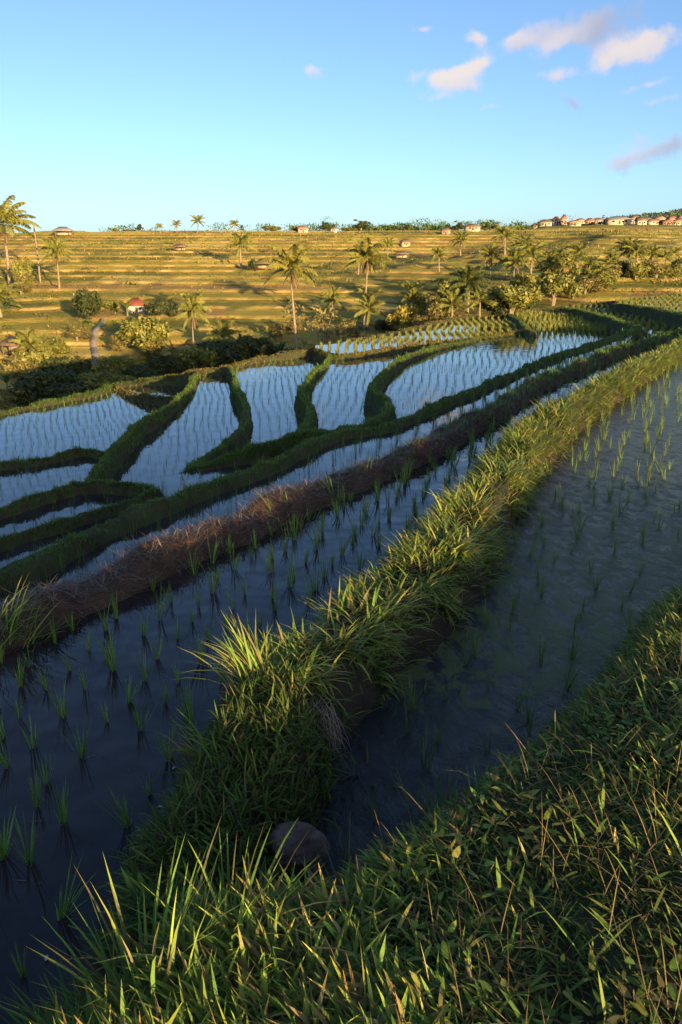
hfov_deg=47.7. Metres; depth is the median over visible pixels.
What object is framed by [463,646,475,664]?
rice seedling
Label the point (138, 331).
shrub
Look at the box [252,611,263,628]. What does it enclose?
rice seedling
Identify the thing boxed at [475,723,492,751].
rice seedling
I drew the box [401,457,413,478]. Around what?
rice seedling
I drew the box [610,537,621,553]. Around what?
rice seedling
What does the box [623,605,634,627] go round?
rice seedling
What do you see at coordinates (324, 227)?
tree
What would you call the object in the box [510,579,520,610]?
rice seedling
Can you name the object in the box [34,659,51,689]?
rice seedling
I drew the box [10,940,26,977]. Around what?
rice seedling
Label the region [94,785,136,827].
rice seedling
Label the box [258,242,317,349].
palm tree
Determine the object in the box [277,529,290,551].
rice seedling
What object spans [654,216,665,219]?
house
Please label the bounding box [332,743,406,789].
water plant
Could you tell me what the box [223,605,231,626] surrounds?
rice seedling
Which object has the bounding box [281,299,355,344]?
shrub
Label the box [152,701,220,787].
grass tuft
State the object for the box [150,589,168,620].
rice seedling
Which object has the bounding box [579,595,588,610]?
rice seedling
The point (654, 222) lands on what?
house
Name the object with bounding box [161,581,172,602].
rice seedling
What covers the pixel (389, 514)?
rice seedling
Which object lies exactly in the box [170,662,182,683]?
rice seedling
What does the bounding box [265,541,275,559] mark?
rice seedling
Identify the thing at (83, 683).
rice seedling
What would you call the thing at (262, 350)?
banana plant
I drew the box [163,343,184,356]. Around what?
banana plant
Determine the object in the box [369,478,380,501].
rice seedling
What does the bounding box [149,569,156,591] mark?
rice seedling
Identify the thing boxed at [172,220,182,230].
palm tree
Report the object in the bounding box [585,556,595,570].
rice seedling
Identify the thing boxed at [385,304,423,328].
shrub
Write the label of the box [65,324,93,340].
shrub
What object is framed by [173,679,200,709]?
rice seedling
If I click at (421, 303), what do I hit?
shrub
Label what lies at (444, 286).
shrub
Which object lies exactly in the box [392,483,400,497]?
rice seedling
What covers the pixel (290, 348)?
scrub
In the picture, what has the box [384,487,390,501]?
rice seedling
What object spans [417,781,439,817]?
rice seedling
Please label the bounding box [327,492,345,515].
rice seedling
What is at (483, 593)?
rice seedling
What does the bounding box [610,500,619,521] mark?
rice seedling
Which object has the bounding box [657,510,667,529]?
rice seedling
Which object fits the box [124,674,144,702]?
rice seedling
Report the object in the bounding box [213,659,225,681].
rice seedling
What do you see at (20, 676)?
rice seedling
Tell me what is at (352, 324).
shrub
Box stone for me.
[268,821,329,877]
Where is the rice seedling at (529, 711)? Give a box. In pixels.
[523,685,541,721]
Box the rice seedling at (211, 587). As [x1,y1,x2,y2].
[200,563,222,593]
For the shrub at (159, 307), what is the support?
on the hill
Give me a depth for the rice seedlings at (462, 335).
30.52 m
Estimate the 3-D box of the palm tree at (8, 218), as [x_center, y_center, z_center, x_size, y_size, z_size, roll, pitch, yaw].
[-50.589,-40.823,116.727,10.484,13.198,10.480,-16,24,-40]
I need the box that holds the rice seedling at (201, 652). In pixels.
[186,624,208,664]
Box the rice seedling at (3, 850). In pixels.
[0,803,16,860]
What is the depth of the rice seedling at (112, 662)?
4.29 m
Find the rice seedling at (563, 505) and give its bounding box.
[559,498,565,513]
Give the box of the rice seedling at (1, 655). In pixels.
[0,639,5,663]
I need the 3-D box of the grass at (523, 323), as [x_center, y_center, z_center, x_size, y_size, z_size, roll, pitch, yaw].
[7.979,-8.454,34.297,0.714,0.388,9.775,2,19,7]
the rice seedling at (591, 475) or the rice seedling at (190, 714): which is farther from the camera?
the rice seedling at (591, 475)
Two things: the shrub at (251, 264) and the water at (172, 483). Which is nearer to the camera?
the water at (172, 483)
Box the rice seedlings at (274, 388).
[236,357,322,441]
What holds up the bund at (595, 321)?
on the ground
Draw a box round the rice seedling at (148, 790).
[138,770,155,795]
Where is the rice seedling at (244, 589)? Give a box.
[236,575,245,594]
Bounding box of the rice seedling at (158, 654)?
[150,634,161,659]
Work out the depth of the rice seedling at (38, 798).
3.22 m
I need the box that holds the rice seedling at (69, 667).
[58,653,70,670]
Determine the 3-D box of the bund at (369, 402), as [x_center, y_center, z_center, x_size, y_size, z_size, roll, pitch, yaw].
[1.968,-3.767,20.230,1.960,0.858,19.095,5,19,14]
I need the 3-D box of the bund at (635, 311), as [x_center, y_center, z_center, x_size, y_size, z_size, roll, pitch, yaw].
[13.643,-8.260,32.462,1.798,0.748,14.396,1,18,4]
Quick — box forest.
[602,208,681,219]
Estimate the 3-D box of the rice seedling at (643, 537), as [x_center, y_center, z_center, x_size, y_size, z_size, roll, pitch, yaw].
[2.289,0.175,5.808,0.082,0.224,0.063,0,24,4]
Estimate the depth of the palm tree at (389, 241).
149.77 m
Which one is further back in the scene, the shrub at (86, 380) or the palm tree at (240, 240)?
the palm tree at (240, 240)
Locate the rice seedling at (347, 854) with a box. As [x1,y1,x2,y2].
[332,816,353,860]
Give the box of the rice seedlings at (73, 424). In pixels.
[0,391,162,461]
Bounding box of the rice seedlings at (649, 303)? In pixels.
[615,294,681,311]
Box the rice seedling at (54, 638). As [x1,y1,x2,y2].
[43,615,57,643]
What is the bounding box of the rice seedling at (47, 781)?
[33,749,55,785]
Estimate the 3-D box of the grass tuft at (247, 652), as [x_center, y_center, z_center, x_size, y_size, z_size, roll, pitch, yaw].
[-0.470,0.615,3.525,0.461,0.384,0.547,8,20,23]
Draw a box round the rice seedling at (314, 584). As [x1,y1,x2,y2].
[304,565,325,591]
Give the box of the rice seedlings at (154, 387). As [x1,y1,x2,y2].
[122,384,180,396]
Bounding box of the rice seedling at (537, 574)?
[534,556,543,583]
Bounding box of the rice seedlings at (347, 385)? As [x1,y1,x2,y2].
[311,351,414,429]
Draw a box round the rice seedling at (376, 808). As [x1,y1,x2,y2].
[361,788,378,822]
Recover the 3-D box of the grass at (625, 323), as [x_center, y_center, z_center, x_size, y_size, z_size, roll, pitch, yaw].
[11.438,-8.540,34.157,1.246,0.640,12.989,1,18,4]
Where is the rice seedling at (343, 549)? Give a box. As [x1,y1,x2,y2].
[336,530,351,555]
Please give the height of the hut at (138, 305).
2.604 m
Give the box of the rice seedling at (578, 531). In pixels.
[571,520,586,538]
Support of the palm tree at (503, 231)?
on the hill
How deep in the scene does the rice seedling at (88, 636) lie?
4.53 m
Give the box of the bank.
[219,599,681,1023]
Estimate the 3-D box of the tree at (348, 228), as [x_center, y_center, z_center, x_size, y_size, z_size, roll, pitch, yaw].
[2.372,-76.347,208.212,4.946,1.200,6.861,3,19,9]
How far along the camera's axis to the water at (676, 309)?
42.33 m
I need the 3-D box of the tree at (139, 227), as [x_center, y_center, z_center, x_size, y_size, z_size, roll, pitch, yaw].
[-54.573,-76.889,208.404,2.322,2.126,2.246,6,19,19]
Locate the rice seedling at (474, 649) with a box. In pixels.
[468,626,482,653]
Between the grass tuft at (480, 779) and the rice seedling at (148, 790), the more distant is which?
the rice seedling at (148, 790)
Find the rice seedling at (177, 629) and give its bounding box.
[169,612,182,638]
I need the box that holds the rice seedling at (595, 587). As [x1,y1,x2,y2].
[591,570,605,589]
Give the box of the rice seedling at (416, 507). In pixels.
[409,496,421,513]
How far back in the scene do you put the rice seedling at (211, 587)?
5.26 m
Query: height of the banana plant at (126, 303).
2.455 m
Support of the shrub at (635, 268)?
on the hill
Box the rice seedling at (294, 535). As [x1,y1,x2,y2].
[283,522,296,540]
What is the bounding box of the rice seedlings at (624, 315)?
[565,303,678,342]
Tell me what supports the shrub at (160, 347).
on the hill
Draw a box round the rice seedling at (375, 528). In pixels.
[370,518,381,535]
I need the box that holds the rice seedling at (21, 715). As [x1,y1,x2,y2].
[13,692,25,717]
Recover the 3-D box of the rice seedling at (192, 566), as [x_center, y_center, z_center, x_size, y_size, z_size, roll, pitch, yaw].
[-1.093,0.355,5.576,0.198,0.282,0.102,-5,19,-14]
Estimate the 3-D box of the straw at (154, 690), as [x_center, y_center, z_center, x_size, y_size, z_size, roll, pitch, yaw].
[0.727,0.422,5.499,10.309,0.123,4.484,-7,20,-21]
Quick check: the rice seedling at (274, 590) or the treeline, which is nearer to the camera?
the rice seedling at (274, 590)
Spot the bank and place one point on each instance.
(585, 915)
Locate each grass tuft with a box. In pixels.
[0,579,80,654]
[0,909,127,1023]
[4,818,245,1023]
[61,820,358,1023]
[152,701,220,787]
[173,610,294,694]
[261,488,335,535]
[295,830,388,885]
[315,475,363,508]
[385,673,449,719]
[397,762,464,830]
[430,757,524,809]
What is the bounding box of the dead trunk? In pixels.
[33,226,40,281]
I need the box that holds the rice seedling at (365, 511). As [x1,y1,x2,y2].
[361,497,371,514]
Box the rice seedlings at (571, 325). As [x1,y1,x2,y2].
[515,309,613,333]
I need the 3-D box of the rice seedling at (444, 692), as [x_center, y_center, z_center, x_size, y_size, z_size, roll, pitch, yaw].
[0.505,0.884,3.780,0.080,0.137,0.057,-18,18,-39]
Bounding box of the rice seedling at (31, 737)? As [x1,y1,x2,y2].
[19,712,43,749]
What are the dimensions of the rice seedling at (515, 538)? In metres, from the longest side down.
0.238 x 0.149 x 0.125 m
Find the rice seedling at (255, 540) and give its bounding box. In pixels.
[249,529,262,548]
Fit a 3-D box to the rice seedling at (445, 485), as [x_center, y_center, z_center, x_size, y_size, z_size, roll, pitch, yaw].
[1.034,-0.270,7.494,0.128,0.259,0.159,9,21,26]
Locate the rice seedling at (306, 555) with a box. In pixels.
[304,546,310,562]
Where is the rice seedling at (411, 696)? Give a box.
[402,678,419,710]
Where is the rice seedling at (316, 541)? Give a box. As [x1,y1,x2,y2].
[307,526,319,549]
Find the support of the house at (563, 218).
on the hill
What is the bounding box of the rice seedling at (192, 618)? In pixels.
[187,605,194,622]
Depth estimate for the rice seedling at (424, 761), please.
3.31 m
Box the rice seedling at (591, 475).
[586,468,597,481]
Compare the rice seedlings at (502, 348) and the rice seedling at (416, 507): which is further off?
the rice seedlings at (502, 348)
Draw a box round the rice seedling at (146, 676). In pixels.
[130,643,154,681]
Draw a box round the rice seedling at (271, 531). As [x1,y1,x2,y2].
[268,522,273,535]
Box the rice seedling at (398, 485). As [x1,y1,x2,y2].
[394,472,403,489]
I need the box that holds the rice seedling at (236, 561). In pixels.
[228,545,243,569]
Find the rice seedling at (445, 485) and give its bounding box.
[443,476,451,490]
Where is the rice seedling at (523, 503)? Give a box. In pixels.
[516,493,527,511]
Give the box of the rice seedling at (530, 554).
[528,534,541,556]
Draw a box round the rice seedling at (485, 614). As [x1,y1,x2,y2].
[482,601,495,624]
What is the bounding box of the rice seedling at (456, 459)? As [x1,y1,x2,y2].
[453,448,463,468]
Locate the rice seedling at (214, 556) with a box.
[207,540,219,563]
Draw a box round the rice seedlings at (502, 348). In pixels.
[384,329,611,418]
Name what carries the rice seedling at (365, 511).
on the water at (90, 834)
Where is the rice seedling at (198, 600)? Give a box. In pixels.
[195,589,200,606]
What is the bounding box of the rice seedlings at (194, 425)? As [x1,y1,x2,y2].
[112,373,238,483]
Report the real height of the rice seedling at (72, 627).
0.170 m
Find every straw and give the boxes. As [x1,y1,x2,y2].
[0,334,667,658]
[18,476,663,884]
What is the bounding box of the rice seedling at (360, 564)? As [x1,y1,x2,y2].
[353,546,367,567]
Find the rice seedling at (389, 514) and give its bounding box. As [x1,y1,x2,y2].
[385,503,395,518]
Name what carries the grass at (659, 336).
on the bund at (423, 448)
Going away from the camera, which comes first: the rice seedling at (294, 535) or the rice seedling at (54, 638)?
the rice seedling at (54, 638)
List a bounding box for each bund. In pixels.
[0,294,680,415]
[0,327,641,592]
[0,332,681,655]
[0,449,104,470]
[0,480,145,519]
[0,492,164,552]
[86,377,199,481]
[88,676,332,986]
[114,387,172,405]
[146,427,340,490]
[185,368,253,469]
[203,350,681,746]
[294,359,332,430]
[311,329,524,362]
[340,338,479,428]
[506,314,536,337]
[557,307,645,334]
[607,304,681,329]
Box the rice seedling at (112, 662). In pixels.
[93,626,133,671]
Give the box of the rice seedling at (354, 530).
[344,517,362,534]
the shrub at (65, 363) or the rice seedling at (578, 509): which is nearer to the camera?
the rice seedling at (578, 509)
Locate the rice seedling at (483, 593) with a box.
[481,583,492,595]
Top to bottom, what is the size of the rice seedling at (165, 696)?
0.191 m
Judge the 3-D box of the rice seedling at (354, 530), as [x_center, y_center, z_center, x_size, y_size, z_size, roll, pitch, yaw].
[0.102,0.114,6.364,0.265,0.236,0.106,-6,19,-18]
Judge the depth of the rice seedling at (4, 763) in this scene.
3.48 m
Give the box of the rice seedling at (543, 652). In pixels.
[536,633,550,661]
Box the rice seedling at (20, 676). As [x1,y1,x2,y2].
[13,653,25,686]
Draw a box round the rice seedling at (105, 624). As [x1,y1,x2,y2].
[97,604,111,631]
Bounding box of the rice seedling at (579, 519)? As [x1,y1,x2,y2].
[578,512,588,530]
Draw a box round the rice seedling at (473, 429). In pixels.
[468,428,474,444]
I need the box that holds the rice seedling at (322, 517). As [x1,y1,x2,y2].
[319,509,326,531]
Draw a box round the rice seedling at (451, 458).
[449,444,456,463]
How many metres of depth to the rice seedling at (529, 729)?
3.50 m
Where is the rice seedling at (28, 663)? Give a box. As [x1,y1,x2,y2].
[21,647,33,666]
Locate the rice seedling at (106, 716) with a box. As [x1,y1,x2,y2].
[98,699,108,722]
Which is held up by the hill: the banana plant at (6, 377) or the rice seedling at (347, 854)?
the banana plant at (6, 377)
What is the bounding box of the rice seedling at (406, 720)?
[403,701,414,733]
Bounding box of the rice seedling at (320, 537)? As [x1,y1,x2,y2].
[309,521,323,538]
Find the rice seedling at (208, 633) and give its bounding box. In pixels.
[203,621,218,640]
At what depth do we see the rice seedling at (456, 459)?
8.40 m
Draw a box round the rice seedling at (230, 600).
[221,588,235,609]
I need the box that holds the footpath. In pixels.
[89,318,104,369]
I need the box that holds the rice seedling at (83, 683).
[73,666,94,689]
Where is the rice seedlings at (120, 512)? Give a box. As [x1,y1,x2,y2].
[0,452,269,567]
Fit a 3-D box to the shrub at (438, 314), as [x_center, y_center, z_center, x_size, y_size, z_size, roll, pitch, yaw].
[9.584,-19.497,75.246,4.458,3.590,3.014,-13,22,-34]
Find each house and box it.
[537,219,551,227]
[551,216,560,224]
[560,214,567,224]
[567,220,582,225]
[576,218,584,223]
[585,218,594,224]
[594,218,603,224]
[603,216,633,224]
[629,216,638,223]
[634,217,647,224]
[647,219,661,224]
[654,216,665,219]
[661,220,673,224]
[666,215,676,219]
[673,220,681,224]
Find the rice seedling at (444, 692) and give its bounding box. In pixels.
[439,682,447,700]
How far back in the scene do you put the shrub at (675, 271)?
81.01 m
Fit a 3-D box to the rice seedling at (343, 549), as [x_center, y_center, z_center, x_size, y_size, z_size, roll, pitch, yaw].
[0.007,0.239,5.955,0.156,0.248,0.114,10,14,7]
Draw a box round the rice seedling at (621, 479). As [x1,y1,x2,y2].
[619,474,627,486]
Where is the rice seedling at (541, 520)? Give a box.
[538,510,545,523]
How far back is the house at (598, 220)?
320.29 m
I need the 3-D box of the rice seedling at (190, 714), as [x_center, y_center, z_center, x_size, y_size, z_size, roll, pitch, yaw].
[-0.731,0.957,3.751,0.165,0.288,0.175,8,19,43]
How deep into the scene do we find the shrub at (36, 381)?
59.03 m
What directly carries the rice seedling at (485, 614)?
on the water at (506, 656)
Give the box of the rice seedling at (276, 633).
[270,624,278,643]
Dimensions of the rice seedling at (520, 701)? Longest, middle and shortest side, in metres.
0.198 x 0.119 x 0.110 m
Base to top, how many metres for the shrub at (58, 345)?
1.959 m
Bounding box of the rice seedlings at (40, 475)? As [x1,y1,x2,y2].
[0,457,97,501]
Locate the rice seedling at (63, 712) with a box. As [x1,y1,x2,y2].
[43,678,68,718]
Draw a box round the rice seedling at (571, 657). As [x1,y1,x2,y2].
[567,628,589,660]
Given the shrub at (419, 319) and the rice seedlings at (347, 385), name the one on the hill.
the shrub at (419, 319)
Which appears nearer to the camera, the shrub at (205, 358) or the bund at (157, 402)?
the bund at (157, 402)
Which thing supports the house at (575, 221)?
on the hill
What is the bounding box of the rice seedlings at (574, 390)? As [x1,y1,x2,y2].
[4,334,681,1010]
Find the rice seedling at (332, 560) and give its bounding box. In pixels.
[330,549,341,563]
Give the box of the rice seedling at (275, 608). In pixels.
[269,588,277,610]
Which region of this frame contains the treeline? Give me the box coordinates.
[99,215,680,231]
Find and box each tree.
[0,195,41,284]
[0,277,34,316]
[8,327,53,361]
[37,235,73,287]
[135,224,143,230]
[155,223,163,231]
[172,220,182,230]
[175,288,211,345]
[189,214,204,232]
[199,318,241,342]
[222,231,257,268]
[228,220,238,231]
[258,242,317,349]
[263,225,281,230]
[318,286,346,316]
[319,221,328,229]
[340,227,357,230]
[342,236,391,330]
[347,288,386,330]
[348,251,365,274]
[354,219,368,229]
[379,237,397,258]
[399,280,428,306]
[426,246,449,270]
[434,288,473,317]
[445,263,494,313]
[449,231,472,255]
[453,221,463,229]
[463,287,495,315]
[476,243,503,293]
[481,220,491,228]
[489,224,518,254]
[498,244,536,277]
[509,234,538,265]
[516,239,546,275]
[533,251,584,305]
[534,248,562,267]
[551,246,566,266]
[563,249,582,278]
[565,242,591,265]
[579,255,602,270]
[590,261,614,286]
[600,249,623,263]
[613,237,645,260]
[622,240,653,261]
[638,245,663,261]
[657,249,675,263]
[666,246,681,259]
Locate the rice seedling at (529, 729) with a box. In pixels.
[524,713,538,736]
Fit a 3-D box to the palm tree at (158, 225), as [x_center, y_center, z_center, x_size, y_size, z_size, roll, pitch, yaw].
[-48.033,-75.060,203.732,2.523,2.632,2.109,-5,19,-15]
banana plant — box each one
[0,372,15,390]
[118,298,133,316]
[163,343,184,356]
[254,345,269,355]
[275,342,286,350]
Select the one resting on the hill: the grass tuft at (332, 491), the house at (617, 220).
the house at (617, 220)
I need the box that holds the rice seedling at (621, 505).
[618,494,632,512]
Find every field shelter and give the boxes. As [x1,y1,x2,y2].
[0,336,28,354]
[52,227,72,236]
[172,244,186,250]
[254,259,272,271]
[395,251,408,258]
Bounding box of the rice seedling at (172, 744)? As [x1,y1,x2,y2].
[152,713,176,761]
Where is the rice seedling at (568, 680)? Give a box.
[564,660,584,689]
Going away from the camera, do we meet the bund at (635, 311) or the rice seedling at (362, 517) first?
the rice seedling at (362, 517)
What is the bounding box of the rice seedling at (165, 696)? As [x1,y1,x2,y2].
[158,680,170,703]
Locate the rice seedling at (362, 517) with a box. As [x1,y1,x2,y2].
[358,511,367,524]
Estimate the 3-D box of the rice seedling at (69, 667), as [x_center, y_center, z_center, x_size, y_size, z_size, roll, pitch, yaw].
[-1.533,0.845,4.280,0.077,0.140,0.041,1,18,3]
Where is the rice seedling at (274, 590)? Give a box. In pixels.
[267,574,277,598]
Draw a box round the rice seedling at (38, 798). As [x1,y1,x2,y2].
[27,767,40,808]
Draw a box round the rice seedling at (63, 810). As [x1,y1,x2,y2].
[37,780,71,825]
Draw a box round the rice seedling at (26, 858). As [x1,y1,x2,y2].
[3,807,45,865]
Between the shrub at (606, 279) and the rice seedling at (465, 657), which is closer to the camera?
the rice seedling at (465, 657)
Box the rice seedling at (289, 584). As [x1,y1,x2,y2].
[281,561,303,587]
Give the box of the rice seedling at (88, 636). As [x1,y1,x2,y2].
[79,627,93,650]
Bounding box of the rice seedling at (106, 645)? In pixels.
[97,629,111,656]
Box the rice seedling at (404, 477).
[401,467,406,483]
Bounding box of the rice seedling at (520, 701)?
[515,680,531,709]
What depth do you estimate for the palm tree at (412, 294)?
80.19 m
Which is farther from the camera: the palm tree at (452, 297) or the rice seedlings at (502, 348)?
the palm tree at (452, 297)
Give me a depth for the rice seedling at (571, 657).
4.17 m
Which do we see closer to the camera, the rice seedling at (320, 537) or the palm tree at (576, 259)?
the rice seedling at (320, 537)
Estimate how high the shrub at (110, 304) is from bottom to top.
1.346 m
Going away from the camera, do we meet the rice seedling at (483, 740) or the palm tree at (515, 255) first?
the rice seedling at (483, 740)
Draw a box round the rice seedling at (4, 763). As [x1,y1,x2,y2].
[0,736,10,768]
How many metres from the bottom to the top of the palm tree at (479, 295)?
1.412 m
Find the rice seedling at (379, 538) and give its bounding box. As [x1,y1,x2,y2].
[374,527,388,545]
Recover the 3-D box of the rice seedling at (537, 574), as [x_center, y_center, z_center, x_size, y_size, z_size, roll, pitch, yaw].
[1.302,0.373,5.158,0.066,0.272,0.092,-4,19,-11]
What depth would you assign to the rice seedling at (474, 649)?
4.24 m
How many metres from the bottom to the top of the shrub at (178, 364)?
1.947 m
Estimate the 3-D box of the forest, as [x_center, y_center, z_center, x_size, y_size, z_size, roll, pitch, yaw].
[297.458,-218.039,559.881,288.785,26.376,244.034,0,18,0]
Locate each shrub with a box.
[0,354,42,378]
[0,387,25,409]
[4,368,82,406]
[6,347,54,371]
[10,258,32,285]
[11,273,32,293]
[30,338,73,355]
[32,383,95,401]
[35,356,95,374]
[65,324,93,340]
[68,288,103,318]
[78,371,113,390]
[90,370,135,384]
[95,354,133,373]
[101,299,117,308]
[108,334,127,351]
[115,315,172,352]
[123,363,163,378]
[140,339,168,355]
[143,299,178,316]
[147,354,173,368]
[152,357,202,374]
[177,343,221,367]
[195,337,248,366]
[228,334,275,361]
[246,345,288,358]
[248,258,257,270]
[267,322,285,339]
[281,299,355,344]
[282,318,303,333]
[334,317,360,339]
[373,318,393,330]
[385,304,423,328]
[411,314,428,325]
[413,295,443,315]
[425,293,457,320]
[432,278,453,297]
[446,285,474,298]
[477,292,508,314]
[486,282,545,313]
[509,271,541,289]
[577,267,599,279]
[577,275,604,293]
[583,258,609,270]
[594,272,620,286]
[606,263,624,275]
[607,260,632,276]
[625,260,651,278]
[642,262,672,277]
[654,263,681,278]
[671,258,681,272]
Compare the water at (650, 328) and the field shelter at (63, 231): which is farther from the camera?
the field shelter at (63, 231)
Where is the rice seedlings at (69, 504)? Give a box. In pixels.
[9,485,126,532]
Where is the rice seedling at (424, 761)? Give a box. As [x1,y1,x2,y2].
[413,719,444,770]
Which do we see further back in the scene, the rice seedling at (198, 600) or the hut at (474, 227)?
the hut at (474, 227)
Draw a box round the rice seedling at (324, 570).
[320,558,333,576]
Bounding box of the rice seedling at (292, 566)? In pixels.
[287,549,295,575]
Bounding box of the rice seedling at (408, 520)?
[402,507,417,530]
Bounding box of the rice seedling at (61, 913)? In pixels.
[55,856,95,933]
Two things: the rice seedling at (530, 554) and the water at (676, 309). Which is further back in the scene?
the water at (676, 309)
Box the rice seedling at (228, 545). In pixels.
[223,534,234,553]
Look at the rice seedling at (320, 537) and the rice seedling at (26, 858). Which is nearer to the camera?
the rice seedling at (26, 858)
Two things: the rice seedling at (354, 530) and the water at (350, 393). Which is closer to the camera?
the rice seedling at (354, 530)
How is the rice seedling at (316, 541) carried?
on the water at (90, 834)
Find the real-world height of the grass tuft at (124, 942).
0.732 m
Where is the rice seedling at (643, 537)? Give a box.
[640,527,646,545]
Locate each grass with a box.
[0,444,105,468]
[0,482,168,548]
[113,385,174,404]
[209,333,681,724]
[285,354,334,433]
[315,327,681,497]
[507,313,535,334]
[558,307,642,331]
[610,303,681,328]
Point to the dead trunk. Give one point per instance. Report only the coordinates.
(37, 256)
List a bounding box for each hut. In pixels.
[128,297,144,312]
[296,225,307,232]
[330,226,337,232]
[400,239,410,246]
[440,227,450,233]
[463,224,481,231]
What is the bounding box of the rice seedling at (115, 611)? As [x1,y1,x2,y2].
[104,589,119,618]
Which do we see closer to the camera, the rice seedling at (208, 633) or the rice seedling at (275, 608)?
the rice seedling at (208, 633)
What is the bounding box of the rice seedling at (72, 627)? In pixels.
[61,607,78,629]
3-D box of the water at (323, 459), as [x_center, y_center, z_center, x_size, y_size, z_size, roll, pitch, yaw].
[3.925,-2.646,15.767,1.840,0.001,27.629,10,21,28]
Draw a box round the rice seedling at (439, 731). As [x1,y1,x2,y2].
[431,716,448,743]
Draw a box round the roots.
[306,695,355,766]
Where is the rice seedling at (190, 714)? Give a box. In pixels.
[171,681,206,732]
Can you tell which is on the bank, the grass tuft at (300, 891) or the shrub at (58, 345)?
the grass tuft at (300, 891)
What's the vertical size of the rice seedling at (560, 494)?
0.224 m
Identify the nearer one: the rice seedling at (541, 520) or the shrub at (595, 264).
the rice seedling at (541, 520)
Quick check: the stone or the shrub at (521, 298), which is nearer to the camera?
the stone
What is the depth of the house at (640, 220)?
296.66 m
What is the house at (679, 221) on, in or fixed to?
on the hill
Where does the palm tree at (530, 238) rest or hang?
on the hill
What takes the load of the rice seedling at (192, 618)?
on the water at (90, 834)
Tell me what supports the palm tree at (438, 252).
on the hill
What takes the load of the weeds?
on the bund at (438, 624)
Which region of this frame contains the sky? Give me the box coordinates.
[0,0,681,232]
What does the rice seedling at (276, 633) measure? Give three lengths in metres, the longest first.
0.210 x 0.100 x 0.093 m
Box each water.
[0,332,634,607]
[0,342,670,1023]
[0,390,162,461]
[0,457,98,507]
[0,463,256,567]
[0,494,132,537]
[113,376,238,484]
[123,386,183,395]
[234,358,321,446]
[280,361,681,896]
[309,352,412,429]
[315,317,518,353]
[382,315,610,417]
[569,306,674,341]
[615,297,681,311]
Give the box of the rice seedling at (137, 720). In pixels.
[131,700,156,730]
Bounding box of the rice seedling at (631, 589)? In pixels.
[629,578,636,592]
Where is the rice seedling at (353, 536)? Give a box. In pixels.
[348,532,356,543]
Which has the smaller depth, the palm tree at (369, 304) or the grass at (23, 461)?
the grass at (23, 461)
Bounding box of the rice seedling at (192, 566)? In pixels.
[184,548,201,574]
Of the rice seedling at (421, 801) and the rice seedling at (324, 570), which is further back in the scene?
the rice seedling at (324, 570)
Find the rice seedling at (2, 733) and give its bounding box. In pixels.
[0,710,4,739]
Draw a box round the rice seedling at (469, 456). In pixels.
[467,446,473,462]
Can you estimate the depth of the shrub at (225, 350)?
71.90 m
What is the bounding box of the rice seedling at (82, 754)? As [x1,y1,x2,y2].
[65,720,91,758]
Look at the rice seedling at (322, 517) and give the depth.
6.44 m
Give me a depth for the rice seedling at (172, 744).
3.53 m
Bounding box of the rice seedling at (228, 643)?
[208,631,234,661]
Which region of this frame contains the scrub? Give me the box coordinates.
[0,227,681,373]
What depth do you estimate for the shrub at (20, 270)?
112.95 m
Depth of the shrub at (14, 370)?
68.04 m
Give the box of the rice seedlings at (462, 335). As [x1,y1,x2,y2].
[319,315,517,351]
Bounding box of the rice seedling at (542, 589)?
[539,570,551,595]
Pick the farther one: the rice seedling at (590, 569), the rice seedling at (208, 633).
the rice seedling at (590, 569)
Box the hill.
[0,209,681,410]
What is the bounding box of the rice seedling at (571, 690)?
[564,677,576,705]
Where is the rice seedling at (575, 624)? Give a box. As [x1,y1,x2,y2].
[572,615,577,634]
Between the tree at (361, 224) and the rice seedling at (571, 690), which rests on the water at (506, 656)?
the rice seedling at (571, 690)
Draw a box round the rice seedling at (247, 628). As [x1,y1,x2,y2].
[232,611,269,643]
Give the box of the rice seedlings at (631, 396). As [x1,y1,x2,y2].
[601,355,681,420]
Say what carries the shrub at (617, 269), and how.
on the hill
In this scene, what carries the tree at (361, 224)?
on the hill
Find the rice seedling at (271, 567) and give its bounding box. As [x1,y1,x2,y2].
[259,545,276,572]
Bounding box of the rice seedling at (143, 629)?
[139,612,148,635]
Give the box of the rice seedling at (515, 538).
[507,522,520,541]
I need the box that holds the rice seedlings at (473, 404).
[0,329,633,603]
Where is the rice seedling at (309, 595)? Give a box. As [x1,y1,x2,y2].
[303,574,313,600]
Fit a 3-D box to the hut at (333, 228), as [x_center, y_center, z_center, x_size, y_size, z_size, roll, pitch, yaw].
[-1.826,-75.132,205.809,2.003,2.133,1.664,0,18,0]
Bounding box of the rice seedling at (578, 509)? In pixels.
[575,498,584,511]
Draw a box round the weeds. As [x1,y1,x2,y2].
[92,373,647,906]
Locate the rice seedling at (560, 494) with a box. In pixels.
[557,487,568,503]
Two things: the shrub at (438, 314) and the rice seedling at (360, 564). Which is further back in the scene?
the shrub at (438, 314)

